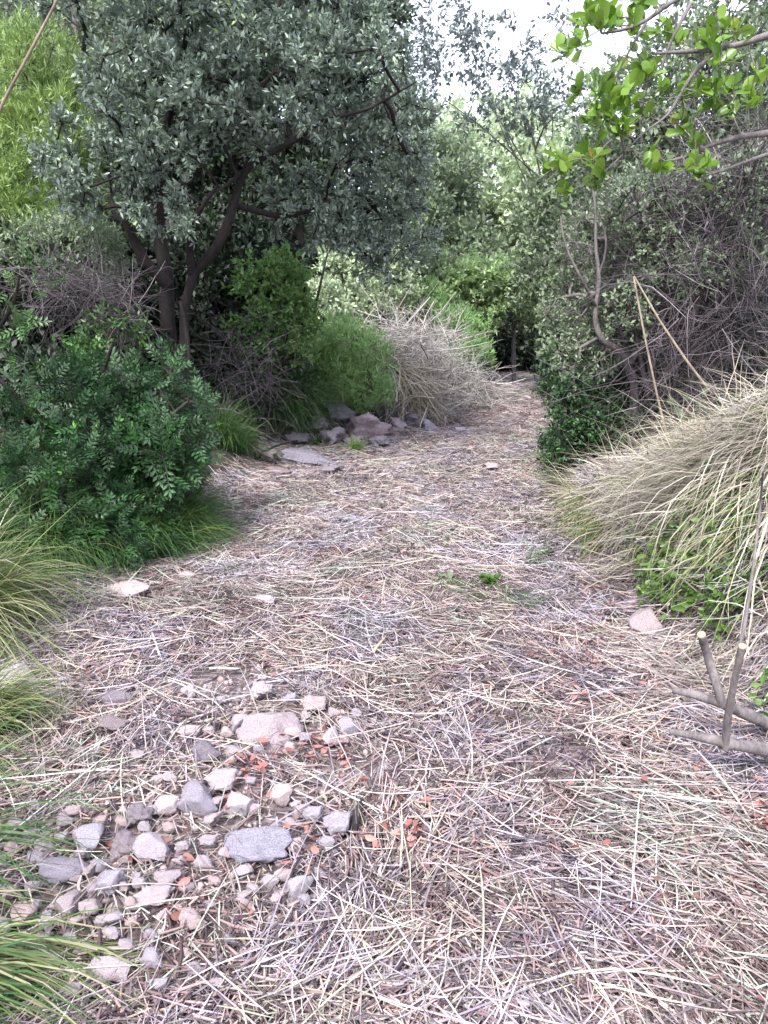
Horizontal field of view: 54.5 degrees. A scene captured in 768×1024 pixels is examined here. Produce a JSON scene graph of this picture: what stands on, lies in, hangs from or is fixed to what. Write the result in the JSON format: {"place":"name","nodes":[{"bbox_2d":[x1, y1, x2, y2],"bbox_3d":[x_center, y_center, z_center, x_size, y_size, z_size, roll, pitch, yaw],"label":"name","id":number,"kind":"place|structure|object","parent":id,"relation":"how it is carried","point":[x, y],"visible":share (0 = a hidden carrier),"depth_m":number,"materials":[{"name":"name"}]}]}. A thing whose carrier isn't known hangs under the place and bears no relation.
{"place":"outdoors","nodes":[
{"label":"outdoors","id":0,"kind":"place"},
{"bbox_2d":[0,2,767,1023],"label":"ground","id":1,"kind":"structure","parent":0,"point":[134,932],"depth_m":2.48,"materials":[{"name":"soil"}]},
{"bbox_2d":[0,660,43,690],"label":"rock","id":2,"kind":"object","parent":1,"relation":"on","point":[16,666],"visible":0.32,"depth_m":2.98,"materials":[{"name":"stone"}]},
{"bbox_2d":[10,904,37,928],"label":"stone","id":3,"kind":"object","parent":1,"relation":"on","point":[28,909],"visible":0.69,"depth_m":1.86,"materials":[{"name":"stone"}]},
{"bbox_2d":[0,0,58,113],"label":"dry cane","id":4,"kind":"object","parent":1,"relation":"on","point":[19,71],"visible":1,"depth_m":3.02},
{"bbox_2d":[0,234,68,399],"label":"young ash sapling","id":5,"kind":"object","parent":1,"relation":"on","point":[18,324],"visible":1,"depth_m":4.03,"materials":[{"name":"green plant"}]},
{"bbox_2d":[0,630,90,812],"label":"grass tussock","id":6,"kind":"object","parent":1,"relation":"on","point":[8,700],"depth_m":2.65,"materials":[{"name":"green plant"}]},
{"bbox_2d":[0,0,116,351],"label":"broom shrub","id":7,"kind":"object","parent":1,"relation":"on","point":[19,113],"visible":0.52,"depth_m":6.92,"materials":[{"name":"green plant"}]},
{"bbox_2d":[37,856,88,883],"bbox_3d":[-0.869,0.959,2.013,0.135,0.051,0.088,5,7,-14],"label":"rock","id":8,"kind":"object","parent":1,"relation":"on","point":[53,874],"visible":0.94,"depth_m":1.99,"materials":[{"name":"stone"}]},
{"bbox_2d":[0,459,128,688],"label":"grass tussock","id":9,"kind":"object","parent":1,"relation":"on","point":[4,601],"depth_m":3.41,"materials":[{"name":"green plant"}]},
{"bbox_2d":[0,833,133,1023],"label":"grass tussock","id":10,"kind":"object","parent":1,"relation":"on","point":[10,996],"depth_m":1.62,"materials":[{"name":"plant"}]},
{"bbox_2d":[54,889,79,914],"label":"stone","id":11,"kind":"object","parent":1,"relation":"on","point":[61,902],"visible":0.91,"depth_m":1.89,"materials":[{"name":"stone"}]},
{"bbox_2d":[0,204,141,357],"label":"grey green shrub","id":12,"kind":"object","parent":1,"relation":"on","point":[79,234],"visible":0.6,"depth_m":6.60,"materials":[{"name":"green plant"}]},
{"bbox_2d":[0,657,157,947],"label":"grass tussock","id":13,"kind":"object","parent":1,"relation":"on","point":[7,832],"depth_m":2.00,"materials":[{"name":"plant"}]},
{"bbox_2d":[0,809,172,1023],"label":"grass tussock","id":14,"kind":"object","parent":1,"relation":"on","point":[7,938],"depth_m":1.67,"materials":[{"name":"green plant"}]},
{"bbox_2d":[72,822,103,852],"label":"stone","id":15,"kind":"object","parent":1,"relation":"on","point":[87,832],"visible":0.84,"depth_m":2.10,"materials":[{"name":"stone"}]},
{"bbox_2d":[0,210,179,435],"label":"undergrowth shrub","id":16,"kind":"object","parent":1,"relation":"on","point":[23,356],"visible":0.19,"depth_m":6.99,"materials":[{"name":"grey plant"}]},
{"bbox_2d":[78,898,102,915],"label":"stone","id":17,"kind":"object","parent":1,"relation":"on","point":[90,904],"visible":0.9,"depth_m":1.88,"materials":[{"name":"stone"}]},
{"bbox_2d":[0,430,188,593],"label":"grass tussock","id":18,"kind":"object","parent":1,"relation":"on","point":[71,555],"depth_m":4.10,"materials":[{"name":"plant"}]},
{"bbox_2d":[0,192,190,368],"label":"dead shrub","id":19,"kind":"object","parent":1,"relation":"on","point":[72,284],"visible":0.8,"depth_m":5.97,"materials":[{"name":"plant"}]},
{"bbox_2d":[0,0,205,219],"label":"tree","id":20,"kind":"object","parent":1,"relation":"on","point":[69,25],"visible":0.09,"depth_m":10.03,"materials":[{"name":"green plant"}]},
{"bbox_2d":[50,296,164,377],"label":"olive tinted shrub","id":21,"kind":"object","parent":1,"relation":"on","point":[95,343],"visible":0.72,"depth_m":5.93,"materials":[{"name":"green plant"}]},
{"bbox_2d":[94,910,122,926],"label":"stone","id":22,"kind":"object","parent":1,"relation":"on","point":[113,917],"visible":1,"depth_m":1.84,"materials":[{"name":"stone"}]},
{"bbox_2d":[87,955,130,981],"bbox_3d":[-0.633,1.053,1.710,0.105,0.042,0.064,-1,15,-4],"label":"rock","id":23,"kind":"object","parent":1,"relation":"on","point":[120,972],"visible":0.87,"depth_m":1.71,"materials":[{"name":"stone"}]},
{"bbox_2d":[95,868,127,895],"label":"stone","id":24,"kind":"object","parent":1,"relation":"on","point":[107,878],"visible":0.87,"depth_m":1.93,"materials":[{"name":"stone"}]},
{"bbox_2d":[101,926,121,940],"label":"stone","id":25,"kind":"object","parent":1,"relation":"on","point":[111,932],"visible":0.99,"depth_m":1.80,"materials":[{"name":"stone"}]},
{"bbox_2d":[0,332,225,578],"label":"mastic shrub","id":26,"kind":"object","parent":1,"relation":"on","point":[129,424],"visible":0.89,"depth_m":4.42,"materials":[{"name":"green plant"}]},
{"bbox_2d":[95,689,132,707],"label":"stone","id":27,"kind":"object","parent":1,"relation":"on","point":[118,695],"visible":0.73,"depth_m":2.86,"materials":[{"name":"stone"}]},
{"bbox_2d":[96,714,133,730],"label":"stone","id":28,"kind":"object","parent":1,"relation":"on","point":[111,722],"visible":0.98,"depth_m":2.65,"materials":[{"name":"stone"}]},
{"bbox_2d":[109,830,136,862],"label":"stone","id":29,"kind":"object","parent":1,"relation":"on","point":[123,838],"visible":0.86,"depth_m":2.06,"materials":[{"name":"stone"}]},
{"bbox_2d":[104,580,149,599],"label":"rock","id":30,"kind":"object","parent":1,"relation":"on","point":[132,588],"visible":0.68,"depth_m":3.93,"materials":[{"name":"stone"}]},
{"bbox_2d":[125,802,153,826],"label":"stone","id":31,"kind":"object","parent":1,"relation":"on","point":[137,812],"visible":0.97,"depth_m":2.19,"materials":[{"name":"stone"}]},
{"bbox_2d":[138,947,163,968],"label":"stone","id":32,"kind":"object","parent":1,"relation":"on","point":[150,954],"visible":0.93,"depth_m":1.74,"materials":[{"name":"stone"}]},
{"bbox_2d":[133,832,169,861],"bbox_3d":[-0.646,0.927,2.063,0.104,0.069,0.066,-1,15,-5],"label":"stone","id":33,"kind":"object","parent":1,"relation":"on","point":[151,845],"visible":0.89,"depth_m":2.05,"materials":[{"name":"stone"}]},
{"bbox_2d":[43,451,261,580],"bbox_3d":[-1.544,-0.159,4.820,1.647,0.824,1.638,0,15,0],"label":"grass tussock","id":34,"kind":"object","parent":1,"relation":"on","point":[196,518],"depth_m":4.80,"materials":[{"name":"plant"}]},
{"bbox_2d":[133,884,175,905],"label":"stone","id":35,"kind":"object","parent":1,"relation":"on","point":[151,894],"visible":0.98,"depth_m":1.89,"materials":[{"name":"stone"}]},
{"bbox_2d":[147,977,168,993],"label":"stone","id":36,"kind":"object","parent":1,"relation":"on","point":[161,983],"visible":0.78,"depth_m":1.68,"materials":[{"name":"stone"}]},
{"bbox_2d":[154,795,179,816],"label":"stone","id":37,"kind":"object","parent":1,"relation":"on","point":[167,802],"visible":0.97,"depth_m":2.24,"materials":[{"name":"stone"}]},
{"bbox_2d":[153,869,181,884],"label":"stone","id":38,"kind":"object","parent":1,"relation":"on","point":[168,876],"visible":0.81,"depth_m":1.97,"materials":[{"name":"stone"}]},
{"bbox_2d":[175,725,201,737],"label":"stone","id":39,"kind":"object","parent":1,"relation":"on","point":[188,730],"visible":0.87,"depth_m":2.63,"materials":[{"name":"stone"}]},
{"bbox_2d":[178,907,207,934],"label":"stone","id":40,"kind":"object","parent":1,"relation":"on","point":[191,916],"visible":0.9,"depth_m":1.84,"materials":[{"name":"stone"}]},
{"bbox_2d":[177,780,217,816],"bbox_3d":[-0.559,0.870,2.270,0.128,0.087,0.089,8,20,15],"label":"stone","id":41,"kind":"object","parent":1,"relation":"on","point":[197,794],"visible":0.99,"depth_m":2.25,"materials":[{"name":"stone"}]},
{"bbox_2d":[193,854,214,871],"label":"stone","id":42,"kind":"object","parent":1,"relation":"on","point":[204,860],"visible":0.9,"depth_m":2.01,"materials":[{"name":"stone"}]},
{"bbox_2d":[192,740,221,765],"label":"stone","id":43,"kind":"object","parent":1,"relation":"on","point":[204,748],"visible":0.89,"depth_m":2.48,"materials":[{"name":"stone"}]},
{"bbox_2d":[99,209,331,420],"bbox_3d":[-2.027,-2.205,8.380,2.884,2.294,1.644,0,15,0],"label":"undergrowth shrub","id":44,"kind":"object","parent":1,"relation":"on","point":[240,240],"visible":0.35,"depth_m":7.99,"materials":[{"name":"grey plant"}]},
{"bbox_2d":[204,767,242,790],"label":"stone","id":45,"kind":"object","parent":1,"relation":"on","point":[217,779],"visible":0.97,"depth_m":2.32,"materials":[{"name":"stone"}]},
{"bbox_2d":[175,377,287,460],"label":"grass tussock","id":46,"kind":"object","parent":1,"relation":"on","point":[233,438],"depth_m":6.95,"materials":[{"name":"plant"}]},
{"bbox_2d":[18,0,449,412],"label":"evergreen oak","id":47,"kind":"object","parent":1,"relation":"on","point":[231,49],"visible":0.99,"depth_m":6.07,"materials":[{"name":"green plant"}]},
{"bbox_2d":[223,791,255,817],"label":"stone","id":48,"kind":"object","parent":1,"relation":"on","point":[235,801],"visible":0.96,"depth_m":2.23,"materials":[{"name":"stone"}]},
{"bbox_2d":[162,289,330,446],"bbox_3d":[-1.494,-1.371,7.303,1.655,1.621,2.024,5,16,17],"label":"dead shrub","id":49,"kind":"object","parent":1,"relation":"on","point":[241,363],"visible":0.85,"depth_m":7.40,"materials":[{"name":"plant"}]},
{"bbox_2d":[82,0,417,281],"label":"tree","id":50,"kind":"object","parent":1,"relation":"on","point":[249,194],"visible":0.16,"depth_m":10.73,"materials":[{"name":"green plant"}]},
{"bbox_2d":[188,347,320,425],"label":"undergrowth shrub","id":51,"kind":"object","parent":1,"relation":"on","point":[255,412],"visible":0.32,"depth_m":7.88,"materials":[{"name":"green plant"}]},
{"bbox_2d":[224,826,292,863],"bbox_3d":[-0.353,0.931,2.083,0.198,0.075,0.143,0,18,15],"label":"rock","id":52,"kind":"object","parent":1,"relation":"on","point":[265,844],"visible":0.98,"depth_m":2.06,"materials":[{"name":"stone"}]},
{"bbox_2d":[250,681,272,700],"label":"stone","id":53,"kind":"object","parent":1,"relation":"on","point":[264,687],"visible":0.98,"depth_m":2.88,"materials":[{"name":"stone"}]},
{"bbox_2d":[214,240,323,430],"bbox_3d":[-1.250,-1.909,8.136,1.204,2.036,1.172,0,15,0],"label":"bright shrub","id":54,"kind":"object","parent":1,"relation":"on","point":[271,269],"visible":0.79,"depth_m":7.83,"materials":[{"name":"green plant"}]},
{"bbox_2d":[259,874,279,889],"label":"stone","id":55,"kind":"object","parent":1,"relation":"on","point":[274,880],"visible":0.94,"depth_m":1.97,"materials":[{"name":"stone"}]},
{"bbox_2d":[235,711,304,750],"bbox_3d":[-0.402,0.769,2.652,0.236,0.106,0.191,7,24,5],"label":"rock","id":56,"kind":"object","parent":1,"relation":"on","point":[268,724],"visible":0.84,"depth_m":2.62,"materials":[{"name":"stone"}]},
{"bbox_2d":[0,418,545,1023],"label":"rubble","id":57,"kind":"object","parent":1,"relation":"on","point":[126,806],"visible":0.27,"depth_m":2.34,"materials":[{"name":"stone"}]},
{"bbox_2d":[267,783,292,806],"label":"stone","id":58,"kind":"object","parent":1,"relation":"on","point":[279,793],"visible":0.99,"depth_m":2.26,"materials":[{"name":"stone"}]},
{"bbox_2d":[231,337,356,445],"bbox_3d":[-1.103,-1.499,8.575,1.896,1.312,2.140,9,18,29],"label":"grass tussock","id":59,"kind":"object","parent":1,"relation":"on","point":[298,404],"depth_m":8.38,"materials":[{"name":"plant"}]},
{"bbox_2d":[284,432,311,444],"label":"rock","id":60,"kind":"object","parent":1,"relation":"on","point":[291,436],"visible":0.73,"depth_m":8.18,"materials":[{"name":"stone"}]},
{"bbox_2d":[286,875,313,903],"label":"stone","id":61,"kind":"object","parent":1,"relation":"on","point":[294,886],"visible":0.84,"depth_m":1.93,"materials":[{"name":"stone"}]},
{"bbox_2d":[280,447,339,465],"bbox_3d":[-0.717,-0.536,7.385,0.622,0.156,0.347,6,12,2],"label":"rock","id":62,"kind":"object","parent":1,"relation":"on","point":[301,456],"visible":0.91,"depth_m":7.26,"materials":[{"name":"stone"}]},
{"bbox_2d":[300,805,323,823],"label":"stone","id":63,"kind":"object","parent":1,"relation":"on","point":[316,812],"visible":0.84,"depth_m":2.19,"materials":[{"name":"stone"}]},
{"bbox_2d":[300,695,327,711],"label":"stone","id":64,"kind":"object","parent":1,"relation":"on","point":[321,702],"visible":0.94,"depth_m":2.78,"materials":[{"name":"stone"}]},
{"bbox_2d":[322,725,338,746],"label":"stone","id":65,"kind":"object","parent":1,"relation":"on","point":[330,733],"visible":0.77,"depth_m":2.59,"materials":[{"name":"stone"}]},
{"bbox_2d":[316,427,345,445],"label":"rock","id":66,"kind":"object","parent":1,"relation":"on","point":[340,431],"visible":0.73,"depth_m":8.25,"materials":[{"name":"stone"}]},
{"bbox_2d":[322,811,351,836],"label":"stone","id":67,"kind":"object","parent":1,"relation":"on","point":[335,821],"visible":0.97,"depth_m":2.14,"materials":[{"name":"stone"}]},
{"bbox_2d":[289,322,391,423],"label":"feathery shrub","id":68,"kind":"object","parent":1,"relation":"on","point":[332,354],"depth_m":9.32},
{"bbox_2d":[326,399,356,420],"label":"rock","id":69,"kind":"object","parent":1,"relation":"on","point":[346,415],"visible":0.69,"depth_m":9.21,"materials":[{"name":"stone"}]},
{"bbox_2d":[292,307,401,414],"bbox_3d":[-0.557,-1.918,9.527,1.620,1.447,1.707,0,15,0],"label":"feathery shrub","id":70,"kind":"object","parent":1,"relation":"on","point":[382,387],"visible":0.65,"depth_m":9.29,"materials":[{"name":"green plant"}]},
{"bbox_2d":[338,716,359,734],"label":"stone","id":71,"kind":"object","parent":1,"relation":"on","point":[346,726],"visible":0.88,"depth_m":2.65,"materials":[{"name":"stone"}]},
{"bbox_2d":[345,798,364,836],"bbox_3d":[-0.088,0.910,2.213,0.041,0.051,0.131,2,16,9],"label":"broken stump","id":72,"kind":"object","parent":1,"relation":"on","point":[354,819],"visible":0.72,"depth_m":2.19,"materials":[{"name":"brown wood"}]},
{"bbox_2d":[290,233,428,348],"bbox_3d":[-0.436,-3.104,11.207,1.388,2.261,3.345,8,17,27],"label":"grey shrub","id":73,"kind":"object","parent":1,"relation":"on","point":[341,300],"visible":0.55,"depth_m":10.91,"materials":[{"name":"green plant"}]},
{"bbox_2d":[275,203,457,337],"bbox_3d":[-0.421,-3.981,13.216,4.099,2.832,2.023,-13,20,-40],"label":"tree","id":74,"kind":"object","parent":1,"relation":"on","point":[425,250],"visible":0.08,"depth_m":13.15,"materials":[{"name":"green plant"}]},
{"bbox_2d":[345,412,393,437],"bbox_3d":[-0.205,-1.033,9.151,0.535,0.401,0.725,-4,9,-18],"label":"rock","id":75,"kind":"object","parent":1,"relation":"on","point":[367,424],"visible":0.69,"depth_m":8.91,"materials":[{"name":"stone"}]},
{"bbox_2d":[367,435,388,447],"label":"rock","id":76,"kind":"object","parent":1,"relation":"on","point":[381,441],"visible":0.92,"depth_m":8.37,"materials":[{"name":"stone"}]},
{"bbox_2d":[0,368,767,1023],"bbox_3d":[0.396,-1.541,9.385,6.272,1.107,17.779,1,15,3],"label":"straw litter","id":77,"kind":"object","parent":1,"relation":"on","point":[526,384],"visible":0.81,"depth_m":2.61,"materials":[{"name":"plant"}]},
{"bbox_2d":[28,411,767,1023],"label":"leaf litter","id":78,"kind":"object","parent":77,"relation":"on","point":[262,763],"visible":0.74,"depth_m":2.27,"materials":[{"name":"plant"}]},
{"bbox_2d":[0,0,767,454],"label":"undergrowth","id":79,"kind":"object","parent":1,"relation":"on","point":[214,196],"visible":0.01,"depth_m":7.51,"materials":[{"name":"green plant"}]},
{"bbox_2d":[345,301,487,428],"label":"cut stalks","id":80,"kind":"object","parent":1,"relation":"on","point":[412,388],"visible":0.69,"depth_m":9.83,"materials":[{"name":"beige plant"}]},
{"bbox_2d":[340,294,525,427],"bbox_3d":[0.551,-2.211,10.561,3.041,1.728,3.050,0,15,0],"label":"brush pile","id":81,"kind":"object","parent":1,"relation":"on","point":[467,375],"visible":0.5,"depth_m":10.55,"materials":[{"name":"plant"}]},
{"bbox_2d":[331,282,496,420],"bbox_3d":[0.101,-2.238,10.345,2.922,1.854,2.268,0,15,0],"label":"brushwood","id":82,"kind":"object","parent":81,"relation":"on","point":[393,329],"visible":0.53,"depth_m":10.11,"materials":[{"name":"plant"}]},
{"bbox_2d":[379,112,505,347],"bbox_3d":[1.066,-5.878,15.834,2.753,5.212,3.793,0,15,0],"label":"tree","id":83,"kind":"object","parent":1,"relation":"on","point":[446,198],"visible":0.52,"depth_m":14.90,"materials":[{"name":"green plant"}]},
{"bbox_2d":[397,272,498,378],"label":"yellow green shrub","id":84,"kind":"object","parent":1,"relation":"on","point":[442,298],"visible":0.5,"depth_m":12.47,"materials":[{"name":"green plant"}]},
{"bbox_2d":[437,572,503,604],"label":"grass tuft","id":85,"kind":"object","parent":1,"relation":"on","point":[454,584],"visible":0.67,"depth_m":4.03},
{"bbox_2d":[414,238,550,375],"bbox_3d":[1.968,-3.672,14.032,3.271,2.827,2.076,0,15,0],"label":"tree","id":86,"kind":"object","parent":1,"relation":"on","point":[467,279],"visible":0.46,"depth_m":13.64,"materials":[{"name":"green plant"}]},
{"bbox_2d":[396,0,592,330],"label":"tree","id":87,"kind":"object","parent":1,"relation":"on","point":[513,64],"visible":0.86,"depth_m":11.43,"materials":[{"name":"green plant"}]},
{"bbox_2d":[410,70,593,266],"bbox_3d":[2.781,-7.198,18.247,5.206,6.736,5.328,0,15,0],"label":"tree","id":88,"kind":"object","parent":1,"relation":"on","point":[507,170],"visible":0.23,"depth_m":16.97,"materials":[{"name":"green plant"}]},
{"bbox_2d":[462,307,555,373],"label":"undergrowth shrub","id":89,"kind":"object","parent":1,"relation":"on","point":[526,358],"visible":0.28,"depth_m":17.42,"materials":[{"name":"green plant"}]},
{"bbox_2d":[511,320,516,381],"bbox_3d":[2.613,-3.208,14.931,0.091,1.245,0.191,10,18,32],"label":"thin trunk","id":90,"kind":"object","parent":1,"relation":"on","point":[513,354],"visible":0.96,"depth_m":14.88,"materials":[{"name":"grey plant"}]},
{"bbox_2d":[494,568,568,615],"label":"grass tuft","id":91,"kind":"object","parent":1,"relation":"on","point":[526,592],"visible":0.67,"depth_m":3.94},
{"bbox_2d":[494,114,638,396],"bbox_3d":[2.992,-3.800,11.495,2.077,4.429,3.153,-4,16,-14],"label":"tree","id":92,"kind":"object","parent":1,"relation":"on","point":[540,218],"visible":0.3,"depth_m":11.41,"materials":[{"name":"green plant"}]},
{"bbox_2d":[530,341,650,479],"bbox_3d":[1.822,-0.936,6.935,1.042,1.262,1.501,0,15,0],"label":"bank shrub","id":93,"kind":"object","parent":1,"relation":"on","point":[585,433],"visible":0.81,"depth_m":6.52,"materials":[{"name":"green plant"}]},
{"bbox_2d":[534,162,693,446],"bbox_3d":[2.042,-1.769,6.832,1.884,2.724,1.083,-9,18,-29],"label":"twisted tree","id":94,"kind":"object","parent":1,"relation":"on","point":[593,319],"visible":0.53,"depth_m":6.54,"materials":[{"name":"green plant"}]},
{"bbox_2d":[498,40,767,465],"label":"dead thicket","id":95,"kind":"object","parent":1,"relation":"on","point":[706,222],"visible":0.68,"depth_m":5.64,"materials":[{"name":"plant"}]},
{"bbox_2d":[514,320,767,738],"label":"tussock","id":96,"kind":"object","parent":1,"relation":"on","point":[647,480],"visible":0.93,"depth_m":3.94,"materials":[{"name":"beige plant"}]},
{"bbox_2d":[633,276,668,442],"bbox_3d":[1.872,-1.065,5.249,0.044,1.160,0.548,-6,16,-20],"label":"dry cane","id":97,"kind":"object","parent":96,"relation":"on","point":[652,373],"visible":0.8,"depth_m":5.23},
{"bbox_2d":[634,276,711,393],"bbox_3d":[1.936,-1.213,5.048,0.053,0.762,0.720,-10,18,-31],"label":"dry cane","id":98,"kind":"object","parent":96,"relation":"on","point":[676,346],"visible":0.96,"depth_m":5.01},
{"bbox_2d":[626,607,664,634],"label":"stone","id":99,"kind":"object","parent":1,"relation":"on","point":[638,620],"visible":0.84,"depth_m":3.50,"materials":[{"name":"stone"}]},
{"bbox_2d":[531,0,767,206],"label":"broadleaf tree","id":100,"kind":"object","parent":1,"relation":"on","point":[603,15],"visible":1,"depth_m":2.44,"materials":[{"name":"green plant"}]},
{"bbox_2d":[557,0,767,372],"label":"tree","id":101,"kind":"object","parent":1,"relation":"on","point":[757,14],"visible":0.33,"depth_m":9.09,"materials":[{"name":"green plant"}]},
{"bbox_2d":[577,148,767,440],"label":"undergrowth shrub","id":102,"kind":"object","parent":1,"relation":"on","point":[619,387],"visible":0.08,"depth_m":7.20,"materials":[{"name":"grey plant"}]},
{"bbox_2d":[592,138,767,445],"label":"leafy shrub","id":103,"kind":"object","parent":1,"relation":"on","point":[630,183],"visible":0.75,"depth_m":5.80,"materials":[{"name":"green plant"}]},
{"bbox_2d":[617,391,767,715],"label":"leafy creeper","id":104,"kind":"object","parent":1,"relation":"on","point":[668,578],"visible":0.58,"depth_m":3.43,"materials":[{"name":"green plant"}]},
{"bbox_2d":[669,473,767,756],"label":"cut branch","id":105,"kind":"object","parent":1,"relation":"on","point":[725,741],"visible":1,"depth_m":2.30,"materials":[{"name":"grey plant"}]},
{"bbox_2d":[672,631,767,729],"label":"cut branch","id":106,"kind":"object","parent":1,"relation":"on","point":[718,700],"visible":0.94,"depth_m":2.51,"materials":[{"name":"grey plant"}]},
{"bbox_2d":[190,0,765,220],"label":"sky","id":107,"kind":"structure","parent":0,"point":[526,10],"materials":[{"name":"white"}]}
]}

